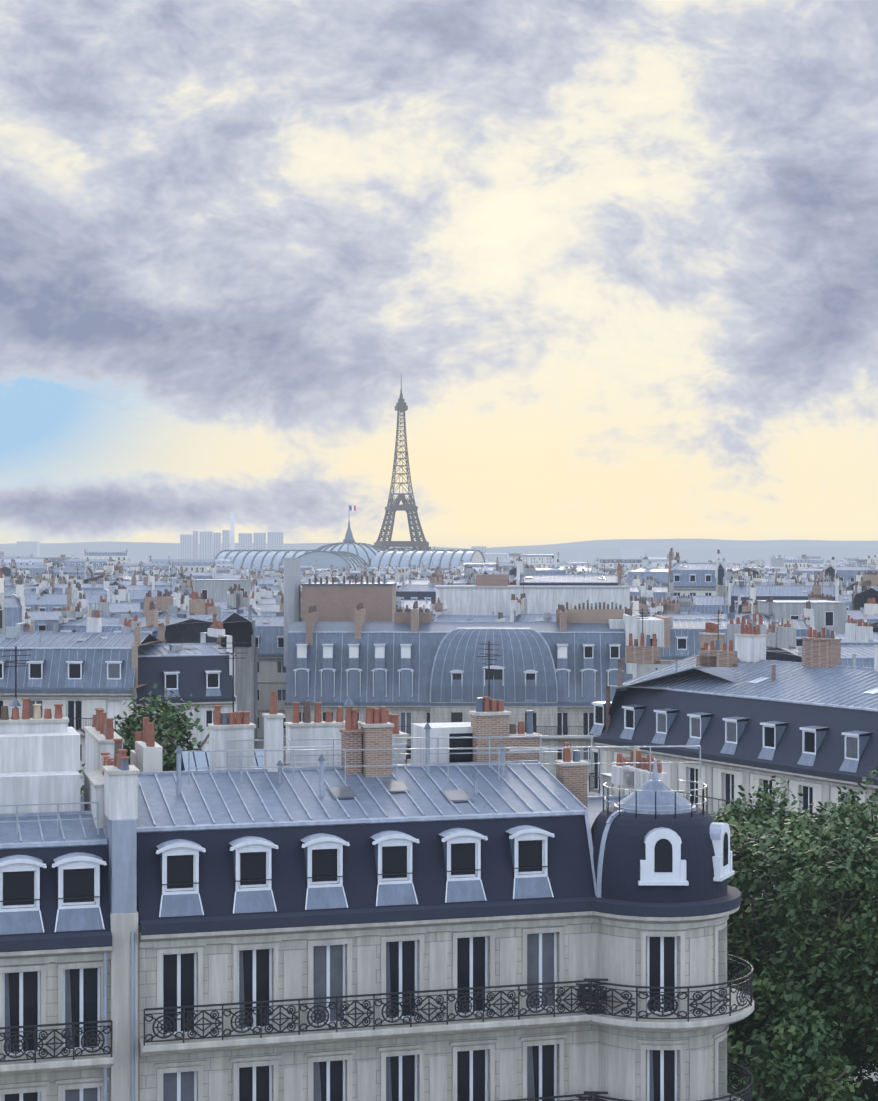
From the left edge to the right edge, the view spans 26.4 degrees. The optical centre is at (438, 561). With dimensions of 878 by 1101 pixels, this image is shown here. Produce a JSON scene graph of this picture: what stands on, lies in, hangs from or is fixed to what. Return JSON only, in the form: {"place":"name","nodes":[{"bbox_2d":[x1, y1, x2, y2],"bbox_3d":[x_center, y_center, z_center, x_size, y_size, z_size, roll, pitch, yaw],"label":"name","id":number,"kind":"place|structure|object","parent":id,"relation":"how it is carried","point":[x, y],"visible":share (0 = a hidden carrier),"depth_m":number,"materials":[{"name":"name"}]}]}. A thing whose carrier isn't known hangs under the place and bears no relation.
{"place":"outdoors","nodes":[
{"label":"outdoors","id":0,"kind":"place"},
{"bbox_2d":[17,512,643,558],"bbox_3d":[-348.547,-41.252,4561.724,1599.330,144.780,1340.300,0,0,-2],"label":"distant high-rise buildings","id":1,"kind":"structure","parent":0,"point":[201,545],"depth_m":4316.52,"materials":[{"name":"grey concrete"}]},
{"bbox_2d":[0,539,877,563],"bbox_3d":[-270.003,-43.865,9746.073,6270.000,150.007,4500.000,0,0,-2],"label":"hills","id":2,"kind":"structure","parent":0,"point":[702,551],"depth_m":7774.25,"materials":[{"name":"grey"}]},
{"bbox_2d":[0,0,877,548],"label":"sky","id":3,"kind":"structure","parent":0,"point":[614,262],"materials":[{"name":"grey"}]},
{"label":"ground","id":4,"kind":"structure","parent":0,"visible":0},
{"bbox_2d":[0,646,113,1100],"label":"building","id":5,"kind":"structure","parent":4,"relation":"on","point":[55,936],"depth_m":51.44,"materials":[{"name":"stone"}]},
{"bbox_2d":[78,683,208,794],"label":"tree","id":6,"kind":"object","parent":4,"relation":"on","point":[169,756],"visible":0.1,"depth_m":78.00,"materials":[{"name":"green plant"}]},
{"bbox_2d":[214,505,484,570],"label":"glass-roofed hall","id":7,"kind":"structure","parent":4,"relation":"on","point":[348,551],"depth_m":1392.53,"materials":[{"name":"glass"}]},
{"bbox_2d":[80,701,667,1100],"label":"chimney stacks","id":8,"kind":"structure","parent":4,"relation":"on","point":[145,753],"depth_m":62.02,"materials":[{"name":"plaster"},{"name":"terracotta"},{"name":"brick"}]},
{"bbox_2d":[374,378,434,549],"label":"lattice tower","id":9,"kind":"structure","parent":4,"relation":"on","point":[406,506],"depth_m":2979.26,"materials":[{"name":"brown metal"}]},
{"bbox_2d":[83,639,753,1100],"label":"building","id":10,"kind":"structure","parent":4,"relation":"on","point":[367,919],"depth_m":54.30,"materials":[{"name":"stone"}]},
{"bbox_2d":[0,549,876,573],"bbox_3d":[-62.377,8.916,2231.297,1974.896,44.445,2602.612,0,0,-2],"label":"city rooftops","id":11,"kind":"object","parent":4,"relation":"on","point":[99,559],"visible":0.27,"depth_m":1201.28,"materials":[{"name":"paint"}]},
{"bbox_2d":[0,548,877,794],"bbox_3d":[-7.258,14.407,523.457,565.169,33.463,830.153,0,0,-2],"label":"city rooftops","id":12,"kind":"object","parent":4,"relation":"on","point":[109,639],"visible":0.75,"depth_m":202.58,"materials":[{"name":"grey metal"}]},
{"bbox_2d":[284,558,669,795],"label":"building","id":13,"kind":"structure","parent":4,"relation":"on","point":[362,645],"depth_m":184.18,"materials":[{"name":"metal"}]},
{"bbox_2d":[715,798,877,1100],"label":"tree","id":14,"kind":"object","parent":4,"relation":"on","point":[770,933],"visible":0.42,"depth_m":63.51,"materials":[{"name":"green plant"}]},
{"bbox_2d":[727,958,868,1100],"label":"tree","id":15,"kind":"object","parent":4,"relation":"on","point":[777,1057],"visible":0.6,"depth_m":59.68,"materials":[{"name":"green plant"}]},
{"bbox_2d":[815,821,877,1100],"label":"tree","id":16,"kind":"object","parent":4,"relation":"on","point":[867,1039],"visible":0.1,"depth_m":63.91,"materials":[{"name":"green plant"}]},
{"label":"street","id":17,"kind":"structure","parent":0,"visible":0},
{"bbox_2d":[588,608,877,1085],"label":"building","id":18,"kind":"structure","parent":17,"relation":"on","point":[738,708],"depth_m":102.06,"materials":[{"name":"grey metal"}]},
{"bbox_2d":[712,766,877,1084],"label":"tree","id":19,"kind":"object","parent":17,"relation":"on","point":[780,815],"visible":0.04,"depth_m":73.58,"materials":[{"name":"green plant"}]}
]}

